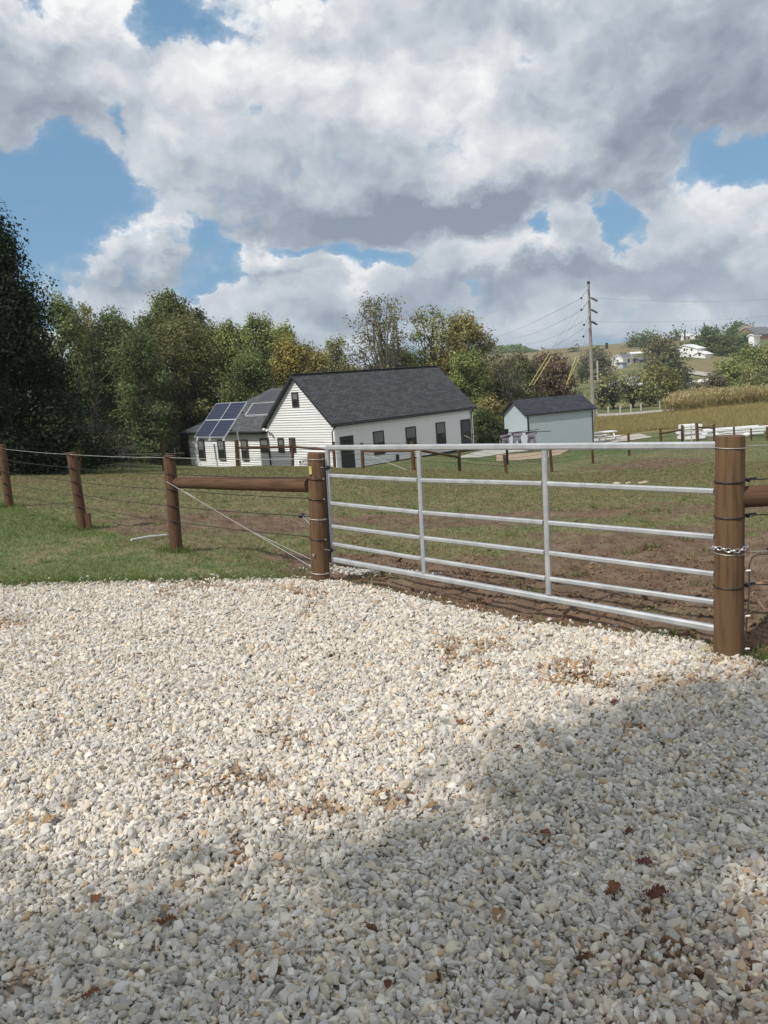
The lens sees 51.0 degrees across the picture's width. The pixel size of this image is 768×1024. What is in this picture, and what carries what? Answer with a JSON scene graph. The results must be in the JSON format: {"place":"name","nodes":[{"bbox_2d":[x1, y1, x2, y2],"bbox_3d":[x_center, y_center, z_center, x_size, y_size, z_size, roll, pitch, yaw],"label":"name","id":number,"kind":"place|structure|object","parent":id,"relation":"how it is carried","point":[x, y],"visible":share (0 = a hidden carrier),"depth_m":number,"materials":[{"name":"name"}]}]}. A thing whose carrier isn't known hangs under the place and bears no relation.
{"place":"outdoors","nodes":[
{"label":"outdoors","id":0,"kind":"place"},
{"bbox_2d":[0,502,469,609],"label":"lawn grass","id":1,"kind":"structure","parent":0,"point":[132,545],"depth_m":9.56,"materials":[{"name":"plant"}]},
{"bbox_2d":[0,338,767,1023],"bbox_3d":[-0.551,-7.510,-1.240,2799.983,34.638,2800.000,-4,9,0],"label":"ground","id":2,"kind":"structure","parent":0,"point":[526,606],"depth_m":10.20,"materials":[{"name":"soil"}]},
{"bbox_2d":[11,321,92,458],"bbox_3d":[-20.095,-6.824,45.111,6.700,8.796,6.801,-4,9,0],"label":"tree","id":3,"kind":"object","parent":2,"relation":"on","point":[43,380],"visible":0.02,"depth_m":45.02,"materials":[{"name":"green plant"}]},
{"bbox_2d":[0,198,138,475],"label":"tree","id":4,"kind":"object","parent":2,"relation":"on","point":[20,327],"visible":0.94,"depth_m":28.91,"materials":[{"name":"green plant"}]},
{"bbox_2d":[43,290,107,434],"bbox_3d":[-22.850,-9.757,58.860,5.075,12.572,4.862,-4,9,0],"label":"tree","id":5,"kind":"object","parent":2,"relation":"on","point":[76,326],"visible":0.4,"depth_m":58.21,"materials":[{"name":"green plant"}]},
{"bbox_2d":[35,405,141,470],"bbox_3d":[-12.389,-3.063,32.997,4.420,3.008,4.397,5,13,43],"label":"bush","id":6,"kind":"object","parent":2,"relation":"on","point":[116,456],"visible":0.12,"depth_m":33.29,"materials":[{"name":"green plant"}]},
{"bbox_2d":[75,358,107,425],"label":"sapling","id":7,"kind":"object","parent":2,"relation":"on","point":[82,391],"visible":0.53,"depth_m":48.66,"materials":[{"name":"brown plant"}]},
{"bbox_2d":[69,300,115,433],"bbox_3d":[-22.725,-10.153,62.928,4.349,12.500,4.021,-4,9,0],"label":"tree","id":8,"kind":"object","parent":2,"relation":"on","point":[86,310],"visible":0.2,"depth_m":62.10,"materials":[{"name":"green plant"}]},
{"bbox_2d":[78,353,113,435],"bbox_3d":[-16.660,-5.829,46.707,2.141,6.766,1.762,-4,9,0],"label":"sapling","id":9,"kind":"object","parent":2,"relation":"on","point":[94,390],"visible":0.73,"depth_m":47.01,"materials":[{"name":"brown plant"}]},
{"bbox_2d":[78,304,164,457],"bbox_3d":[-20.055,-9.669,61.149,7.043,11.868,6.535,1,11,29],"label":"tree","id":10,"kind":"object","parent":2,"relation":"on","point":[108,325],"visible":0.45,"depth_m":59.88,"materials":[{"name":"green plant"}]},
{"bbox_2d":[105,322,183,464],"bbox_3d":[-16.667,-8.172,56.182,5.229,10.058,4.311,-4,9,0],"label":"tree","id":11,"kind":"object","parent":2,"relation":"on","point":[139,361],"visible":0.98,"depth_m":55.86,"materials":[{"name":"green plant"}]},
{"bbox_2d":[0,444,329,581],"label":"wire fence","id":12,"kind":"object","parent":2,"relation":"on","point":[312,484],"visible":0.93,"depth_m":8.50,"materials":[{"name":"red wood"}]},
{"bbox_2d":[133,286,211,422],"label":"tree","id":13,"kind":"object","parent":2,"relation":"on","point":[165,304],"visible":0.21,"depth_m":71.15,"materials":[{"name":"green plant"}]},
{"bbox_2d":[127,305,246,456],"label":"tree","id":14,"kind":"object","parent":2,"relation":"on","point":[190,351],"visible":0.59,"depth_m":65.58,"materials":[{"name":"green plant"}]},
{"bbox_2d":[189,306,214,411],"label":"tree","id":15,"kind":"object","parent":2,"relation":"on","point":[199,315],"visible":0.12,"depth_m":75.52,"materials":[{"name":"green plant"}]},
{"bbox_2d":[194,402,247,466],"bbox_3d":[-9.451,-4.431,48.588,3.200,4.245,2.656,5,13,44],"label":"solar array","id":16,"kind":"object","parent":2,"relation":"on","point":[220,420],"visible":0.97,"depth_m":48.13,"materials":[{"name":"glass"}]},
{"bbox_2d":[201,317,261,401],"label":"tree","id":17,"kind":"object","parent":2,"relation":"on","point":[228,334],"visible":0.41,"depth_m":65.88,"materials":[{"name":"green plant"}]},
{"bbox_2d":[212,344,280,402],"bbox_3d":[-10.104,-7.846,59.127,5.444,8.851,5.198,-4,9,0],"label":"tree","id":18,"kind":"object","parent":2,"relation":"on","point":[247,370],"visible":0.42,"depth_m":58.56,"materials":[{"name":"green plant"}]},
{"bbox_2d":[235,311,287,393],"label":"tree","id":19,"kind":"object","parent":2,"relation":"on","point":[254,324],"visible":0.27,"depth_m":71.27,"materials":[{"name":"green plant"}]},
{"bbox_2d":[25,418,502,464],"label":"undergrowth","id":20,"kind":"object","parent":2,"relation":"on","point":[174,443],"visible":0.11,"depth_m":59.05,"materials":[{"name":"green plant"}]},
{"bbox_2d":[269,317,306,387],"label":"tree","id":21,"kind":"object","parent":2,"relation":"on","point":[285,330],"visible":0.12,"depth_m":75.75,"materials":[{"name":"green plant"}]},
{"bbox_2d":[266,332,317,387],"bbox_3d":[-7.171,-8.794,61.594,5.888,9.720,4.934,-12,12,-39],"label":"tree","id":22,"kind":"object","parent":2,"relation":"on","point":[286,352],"visible":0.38,"depth_m":60.31,"materials":[{"name":"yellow plant"}]},
{"bbox_2d":[300,344,336,372],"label":"tree","id":23,"kind":"object","parent":2,"relation":"on","point":[317,362],"visible":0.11,"depth_m":68.17,"materials":[{"name":"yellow plant"}]},
{"bbox_2d":[178,365,476,467],"bbox_3d":[-4.178,-6.626,56.781,16.490,6.215,13.680,5,13,44],"label":"farmhouse","id":24,"kind":"object","parent":2,"relation":"on","point":[432,404],"visible":0.84,"depth_m":51.17,"materials":[{"name":"white"}]},
{"bbox_2d":[197,439,205,459],"bbox_3d":[-12.888,-4.403,56.919,0.782,1.443,0.105,5,13,44],"label":"window","id":25,"kind":"structure","parent":24,"relation":"in","point":[201,446],"depth_m":56.84,"materials":[{"name":"black glass"}]},
{"bbox_2d":[217,439,226,459],"bbox_3d":[-11.128,-4.260,55.189,0.799,1.417,0.105,5,13,44],"label":"window","id":26,"kind":"structure","parent":24,"relation":"in","point":[222,456],"depth_m":55.13,"materials":[{"name":"black glass"}]},
{"bbox_2d":[240,439,249,460],"bbox_3d":[-9.204,-4.096,53.301,0.715,1.404,0.105,5,13,44],"label":"window","id":27,"kind":"structure","parent":24,"relation":"in","point":[244,442],"depth_m":53.24,"materials":[{"name":"black glass"}]},
{"bbox_2d":[291,392,299,406],"bbox_3d":[-5.357,-6.809,48.797,0.631,0.912,0.105,5,13,44],"label":"window","id":28,"kind":"structure","parent":24,"relation":"in","point":[294,395],"depth_m":48.76,"materials":[{"name":"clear glass"}]},
{"bbox_2d":[339,435,356,467],"bbox_3d":[-2.109,-3.512,47.689,0.170,1.986,1.135,5,13,44],"label":"door","id":29,"kind":"structure","parent":24,"relation":"in","point":[344,440],"depth_m":47.67,"materials":[{"name":"black glass"}]},
{"bbox_2d":[372,430,385,455],"bbox_3d":[-0.317,-4.252,49.496,0.105,1.461,0.921,5,13,44],"label":"window","id":30,"kind":"structure","parent":24,"relation":"in","point":[378,436],"depth_m":49.43,"materials":[{"name":"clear glass"}]},
{"bbox_2d":[405,426,416,443],"bbox_3d":[1.727,-4.750,51.533,0.105,1.420,0.949,5,13,44],"label":"window","id":31,"kind":"structure","parent":24,"relation":"in","point":[410,431],"depth_m":51.46,"materials":[{"name":"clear glass"}]},
{"bbox_2d":[435,422,445,443],"bbox_3d":[3.769,-5.230,53.572,0.105,1.493,0.946,5,13,44],"label":"window","id":32,"kind":"structure","parent":24,"relation":"in","point":[440,428],"depth_m":53.53,"materials":[{"name":"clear glass"}]},
{"bbox_2d":[460,418,471,443],"bbox_3d":[5.685,-5.519,55.453,0.170,1.746,1.170,5,13,44],"label":"door","id":33,"kind":"structure","parent":24,"relation":"in","point":[466,428],"depth_m":55.40,"materials":[{"name":"black glass"}]},
{"bbox_2d":[323,334,352,371],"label":"tree","id":34,"kind":"object","parent":2,"relation":"on","point":[332,348],"visible":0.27,"depth_m":80.06,"materials":[{"name":"green plant"}]},
{"bbox_2d":[334,359,366,370],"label":"tree","id":35,"kind":"object","parent":2,"relation":"on","point":[345,368],"visible":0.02,"depth_m":70.48,"materials":[{"name":"green plant"}]},
{"bbox_2d":[284,563,453,577],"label":"spilled gravel","id":36,"kind":"structure","parent":2,"relation":"on","point":[358,572],"depth_m":7.99,"materials":[{"name":"gravel"}]},
{"bbox_2d":[340,291,414,368],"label":"tree","id":37,"kind":"object","parent":2,"relation":"on","point":[383,354],"visible":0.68,"depth_m":81.58,"materials":[{"name":"green plant"}]},
{"bbox_2d":[0,573,767,1023],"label":"gravel","id":38,"kind":"structure","parent":2,"relation":"on","point":[48,647],"depth_m":3.27,"materials":[{"name":"gravel"}]},
{"bbox_2d":[37,813,56,825],"bbox_3d":[-1.409,1.288,3.371,0.065,0.030,0.081,-4,9,0],"label":"dead leaf","id":39,"kind":"object","parent":38,"relation":"on","point":[47,818],"visible":1,"depth_m":3.38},
{"bbox_2d":[153,913,176,924],"bbox_3d":[-0.733,1.359,2.690,0.071,0.025,0.051,1,11,28],"label":"dead leaf","id":40,"kind":"object","parent":38,"relation":"on","point":[165,919],"visible":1,"depth_m":2.69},
{"bbox_2d":[12,589,758,1001],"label":"fallen leaves","id":41,"kind":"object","parent":38,"relation":"on","point":[606,935],"visible":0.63,"depth_m":2.43,"materials":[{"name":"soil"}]},
{"bbox_2d":[491,907,505,923],"bbox_3d":[0.369,1.294,2.588,0.049,0.026,0.077,-4,9,0],"label":"dead leaf","id":42,"kind":"object","parent":38,"relation":"on","point":[496,912],"visible":1,"depth_m":2.59,"materials":[{"name":"plant"}]},
{"bbox_2d":[603,880,620,893],"bbox_3d":[0.755,1.245,2.676,0.071,0.026,0.051,-4,9,0],"label":"dead leaf","id":43,"kind":"object","parent":38,"relation":"on","point":[613,885],"visible":1,"depth_m":2.67,"materials":[{"name":"plant"}]},
{"bbox_2d":[642,883,668,898],"bbox_3d":[0.883,1.240,2.630,0.098,0.031,0.053,-4,9,0],"label":"dead leaf","id":44,"kind":"object","parent":38,"relation":"on","point":[657,891],"visible":1,"depth_m":2.64,"materials":[{"name":"plant"}]},
{"bbox_2d":[0,488,767,665],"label":"grass tufts","id":45,"kind":"object","parent":2,"relation":"on","point":[166,548],"visible":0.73,"depth_m":9.98,"materials":[{"name":"plant"}]},
{"bbox_2d":[7,423,767,473],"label":"paddock fence","id":46,"kind":"object","parent":2,"relation":"on","point":[458,452],"visible":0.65,"depth_m":35.38,"materials":[{"name":"brown wood"}]},
{"bbox_2d":[11,430,767,481],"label":"yard grass","id":47,"kind":"structure","parent":2,"relation":"on","point":[149,468],"depth_m":38.14,"materials":[{"name":"plant"}]},
{"bbox_2d":[369,339,421,367],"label":"tree","id":48,"kind":"object","parent":2,"relation":"on","point":[405,350],"visible":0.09,"depth_m":87.51,"materials":[{"name":"green plant"}]},
{"bbox_2d":[403,304,452,375],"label":"tree","id":49,"kind":"object","parent":2,"relation":"on","point":[422,352],"visible":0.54,"depth_m":81.81,"materials":[{"name":"green plant"}]},
{"bbox_2d":[424,307,500,395],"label":"tree","id":50,"kind":"object","parent":2,"relation":"on","point":[462,331],"visible":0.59,"depth_m":79.48,"materials":[{"name":"green plant"}]},
{"bbox_2d":[400,343,538,364],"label":"distant forest","id":51,"kind":"object","parent":2,"relation":"on","point":[517,347],"visible":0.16,"depth_m":522.41,"materials":[{"name":"green plant"}]},
{"bbox_2d":[447,344,497,419],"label":"tree","id":52,"kind":"object","parent":2,"relation":"on","point":[463,368],"visible":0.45,"depth_m":74.56,"materials":[{"name":"green plant"}]},
{"bbox_2d":[472,405,503,443],"bbox_3d":[7.927,-6.696,61.814,3.883,3.083,3.979,-4,9,0],"label":"bush","id":53,"kind":"object","parent":2,"relation":"on","point":[486,420],"visible":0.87,"depth_m":61.33,"materials":[{"name":"green plant"}]},
{"bbox_2d":[471,392,508,442],"bbox_3d":[8.661,-7.529,63.632,5.037,4.051,4.600,-4,9,0],"label":"bush","id":54,"kind":"object","parent":2,"relation":"on","point":[494,407],"visible":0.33,"depth_m":62.97,"materials":[{"name":"green plant"}]},
{"bbox_2d":[469,361,512,404],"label":"tree","id":55,"kind":"object","parent":2,"relation":"on","point":[498,399],"visible":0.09,"depth_m":78.38,"materials":[{"name":"green plant"}]},
{"bbox_2d":[481,345,522,398],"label":"tree","id":56,"kind":"object","parent":2,"relation":"on","point":[496,355],"visible":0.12,"depth_m":92.62,"materials":[{"name":"green plant"}]},
{"bbox_2d":[464,429,550,464],"bbox_3d":[6.641,-3.504,44.403,6.442,2.168,1.251,-10,11,-33],"label":"clothes post","id":57,"kind":"object","parent":2,"relation":"on","point":[506,432],"visible":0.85,"depth_m":43.98,"materials":[{"name":"black metal"}]},
{"bbox_2d":[525,431,536,442],"bbox_3d":[8.289,-4.138,45.254,0.674,0.778,0.152,-6,9,-8],"label":"garment","id":58,"kind":"object","parent":57,"relation":"hanging from","point":[530,434],"visible":0.78,"depth_m":45.21,"materials":[{"name":"grey fabric"}]},
{"bbox_2d":[486,352,534,409],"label":"tree","id":59,"kind":"object","parent":2,"relation":"on","point":[505,385],"visible":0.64,"depth_m":78.56,"materials":[{"name":"green plant"}]},
{"bbox_2d":[499,370,540,398],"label":"bush","id":60,"kind":"object","parent":2,"relation":"on","point":[526,388],"visible":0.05,"depth_m":84.62,"materials":[{"name":"green plant"}]},
{"bbox_2d":[504,349,554,397],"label":"tree","id":61,"kind":"object","parent":2,"relation":"on","point":[531,371],"visible":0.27,"depth_m":95.63,"materials":[{"name":"green plant"}]},
{"bbox_2d":[496,450,567,460],"bbox_3d":[9.111,-3.650,50.919,4.332,0.282,8.833,0,10,22],"label":"gravel pad","id":62,"kind":"object","parent":2,"relation":"on","point":[522,455],"visible":0.71,"depth_m":50.38,"materials":[{"name":"gravel"}]},
{"bbox_2d":[499,394,596,450],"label":"shed","id":63,"kind":"structure","parent":2,"relation":"on","point":[566,419],"depth_m":55.76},
{"bbox_2d":[330,534,767,651],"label":"soil clods","id":64,"kind":"object","parent":2,"relation":"on","point":[645,607],"visible":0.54,"depth_m":6.80,"materials":[{"name":"soil"}]},
{"bbox_2d":[529,347,579,397],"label":"tree","id":65,"kind":"object","parent":2,"relation":"on","point":[556,364],"visible":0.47,"depth_m":101.38,"materials":[{"name":"brown plant"}]},
{"bbox_2d":[549,367,585,395],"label":"bush","id":66,"kind":"object","parent":2,"relation":"on","point":[572,384],"visible":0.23,"depth_m":102.50,"materials":[{"name":"green plant"}]},
{"bbox_2d":[572,361,589,382],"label":"tree","id":67,"kind":"object","parent":2,"relation":"on","point":[580,375],"visible":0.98,"depth_m":187.49,"materials":[{"name":"green plant"}]},
{"bbox_2d":[568,347,618,379],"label":"tree","id":68,"kind":"object","parent":2,"relation":"on","point":[602,362],"visible":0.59,"depth_m":205.74,"materials":[{"name":"green plant"}]},
{"bbox_2d":[585,374,612,409],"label":"tree","id":69,"kind":"object","parent":2,"relation":"on","point":[601,398],"visible":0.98,"depth_m":118.95,"materials":[{"name":"green plant"}]},
{"bbox_2d":[596,370,630,408],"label":"tree","id":70,"kind":"object","parent":2,"relation":"on","point":[613,396],"visible":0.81,"depth_m":120.48,"materials":[{"name":"green plant"}]},
{"bbox_2d":[533,386,698,406],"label":"valley scrub","id":71,"kind":"object","parent":2,"relation":"on","point":[606,397],"visible":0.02,"depth_m":147.21,"materials":[{"name":"green plant"}]},
{"bbox_2d":[614,354,633,364],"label":"farmhouse","id":72,"kind":"object","parent":2,"relation":"on","point":[623,358],"visible":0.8,"depth_m":297.49,"materials":[{"name":"white paint"}]},
{"bbox_2d":[495,281,764,422],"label":"utility pole","id":73,"kind":"object","parent":2,"relation":"on","point":[592,393],"visible":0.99,"depth_m":82.48,"materials":[{"name":"brown wood"}]},
{"bbox_2d":[611,370,651,407],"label":"tree","id":74,"kind":"object","parent":2,"relation":"on","point":[634,390],"visible":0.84,"depth_m":122.60,"materials":[{"name":"green plant"}]},
{"bbox_2d":[624,331,644,347],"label":"tree","id":75,"kind":"object","parent":2,"relation":"on","point":[635,339],"visible":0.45,"depth_m":431.81,"materials":[{"name":"green plant"}]},
{"bbox_2d":[630,326,662,348],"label":"tree","id":76,"kind":"object","parent":2,"relation":"on","point":[647,337],"visible":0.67,"depth_m":402.16,"materials":[{"name":"green plant"}]},
{"bbox_2d":[637,378,667,406],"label":"tree","id":77,"kind":"object","parent":2,"relation":"on","point":[648,400],"visible":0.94,"depth_m":122.80,"materials":[{"name":"green plant"}]},
{"bbox_2d":[635,362,686,403],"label":"tree","id":78,"kind":"object","parent":2,"relation":"on","point":[670,379],"visible":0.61,"depth_m":129.63,"materials":[{"name":"green plant"}]},
{"bbox_2d":[636,331,689,372],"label":"tree","id":79,"kind":"object","parent":2,"relation":"on","point":[660,347],"visible":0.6,"depth_m":210.52,"materials":[{"name":"green plant"}]},
{"bbox_2d":[654,355,694,390],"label":"bush","id":80,"kind":"object","parent":2,"relation":"on","point":[677,364],"visible":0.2,"depth_m":172.23,"materials":[{"name":"green plant"}]},
{"bbox_2d":[668,324,691,340],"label":"tree","id":81,"kind":"object","parent":2,"relation":"on","point":[677,335],"visible":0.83,"depth_m":445.48,"materials":[{"name":"green plant"}]},
{"bbox_2d":[675,344,705,357],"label":"white house","id":82,"kind":"structure","parent":2,"relation":"on","point":[692,349],"depth_m":278.46,"materials":[{"name":"paint"}]},
{"bbox_2d":[692,351,712,357],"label":"white annex","id":83,"kind":"object","parent":2,"relation":"on","point":[702,354],"visible":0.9,"depth_m":273.78,"materials":[{"name":"paint"}]},
{"bbox_2d":[687,322,737,352],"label":"tree","id":84,"kind":"object","parent":2,"relation":"on","point":[706,336],"visible":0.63,"depth_m":293.05,"materials":[{"name":"green plant"}]},
{"bbox_2d":[660,382,767,410],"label":"corn field","id":85,"kind":"structure","parent":2,"relation":"on","point":[698,398],"depth_m":97.42,"materials":[{"name":"beige plant"}]},
{"bbox_2d":[701,369,732,388],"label":"bush","id":86,"kind":"object","parent":2,"relation":"on","point":[714,381],"visible":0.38,"depth_m":148.37,"materials":[{"name":"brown plant"}]},
{"bbox_2d":[705,330,743,356],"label":"tree","id":87,"kind":"object","parent":2,"relation":"on","point":[726,344],"visible":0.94,"depth_m":279.13,"materials":[{"name":"green plant"}]},
{"bbox_2d":[703,353,753,388],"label":"tree","id":88,"kind":"object","parent":2,"relation":"on","point":[733,366],"visible":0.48,"depth_m":162.00,"materials":[{"name":"green plant"}]},
{"bbox_2d":[705,431,763,435],"bbox_3d":[24.541,-5.461,56.711,4.300,0.140,0.240,-4,9,0],"label":"white board","id":89,"kind":"object","parent":2,"relation":"on","point":[759,432],"visible":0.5,"depth_m":56.59,"materials":[{"name":"paint"}]},
{"bbox_2d":[705,428,765,434],"bbox_3d":[24.829,-5.659,56.682,4.300,0.140,0.240,-4,9,1],"label":"white board","id":90,"kind":"object","parent":89,"relation":"on","point":[723,432],"visible":0.67,"depth_m":56.57,"materials":[{"name":"paint"}]},
{"bbox_2d":[706,426,767,431],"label":"white board","id":91,"kind":"object","parent":90,"relation":"on","point":[741,428],"visible":0.77,"depth_m":56.54,"materials":[{"name":"paint"}]},
{"bbox_2d":[721,318,754,334],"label":"tree","id":92,"kind":"object","parent":2,"relation":"on","point":[733,327],"visible":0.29,"depth_m":361.74,"materials":[{"name":"green plant"}]},
{"bbox_2d":[713,435,767,658],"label":"wire fence","id":93,"kind":"object","parent":2,"relation":"on","point":[735,496],"visible":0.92,"depth_m":4.47,"materials":[{"name":"brown wood"}]},
{"bbox_2d":[320,441,714,631],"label":"farm gate","id":94,"kind":"structure","parent":93,"relation":"attached to","point":[545,483],"depth_m":5.53,"materials":[{"name":"metal"}]},
{"bbox_2d":[710,543,748,552],"bbox_3d":[1.946,0.200,4.505,0.201,0.040,0.140,-4,9,0],"label":"chain","id":95,"kind":"object","parent":93,"relation":"attached to","point":[731,550],"visible":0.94,"depth_m":4.46,"materials":[{"name":"metal"}]},
{"bbox_2d":[723,363,767,387],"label":"bush","id":96,"kind":"object","parent":2,"relation":"on","point":[754,376],"visible":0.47,"depth_m":145.78,"materials":[{"name":"green plant"}]},
{"bbox_2d":[729,328,762,346],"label":"tree","id":97,"kind":"object","parent":2,"relation":"on","point":[744,336],"visible":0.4,"depth_m":312.84,"materials":[{"name":"green plant"}]},
{"bbox_2d":[731,341,766,367],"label":"tree","id":98,"kind":"object","parent":2,"relation":"on","point":[748,350],"visible":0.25,"depth_m":176.18,"materials":[{"name":"green plant"}]},
{"bbox_2d":[733,327,767,339],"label":"roof","id":99,"kind":"structure","parent":2,"relation":"on","point":[763,330],"depth_m":348.46,"materials":[{"name":"metal"}]},
{"bbox_2d":[747,333,761,349],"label":"white cottage","id":100,"kind":"structure","parent":2,"relation":"on","point":[754,338],"depth_m":256.71,"materials":[{"name":"paint"}]},
{"bbox_2d":[750,342,767,377],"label":"tree","id":101,"kind":"object","parent":2,"relation":"on","point":[763,358],"visible":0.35,"depth_m":167.49,"materials":[{"name":"green plant"}]},
{"bbox_2d":[0,571,767,666],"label":"edge grass","id":102,"kind":"structure","parent":0,"point":[71,580],"depth_m":7.67,"materials":[{"name":"plant"}]},
{"bbox_2d":[0,0,767,385],"label":"sky","id":103,"kind":"structure","parent":0,"point":[293,160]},
{"bbox_2d":[461,438,612,457],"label":"path","id":104,"kind":"structure","parent":0,"point":[483,454],"depth_m":53.98,"materials":[{"name":"concrete"}]},
{"bbox_2d":[597,434,651,441],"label":"path","id":105,"kind":"structure","parent":0,"point":[623,438],"depth_m":60.45,"materials":[{"name":"concrete"}]},
{"bbox_2d":[594,430,620,441],"bbox_3d":[16.343,-5.598,60.086,2.000,0.784,1.700,-8,10,-20],"label":"picnic table","id":106,"kind":"object","parent":105,"relation":"on","point":[607,435],"visible":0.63,"depth_m":59.79,"materials":[{"name":"white paint"}]},
{"bbox_2d":[597,409,681,415],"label":"road","id":107,"kind":"structure","parent":0,"point":[615,414],"depth_m":106.84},
{"bbox_2d":[593,399,767,436],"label":"golden meadow","id":108,"kind":"structure","parent":0,"point":[744,414],"depth_m":77.49,"materials":[{"name":"yellow plant"}]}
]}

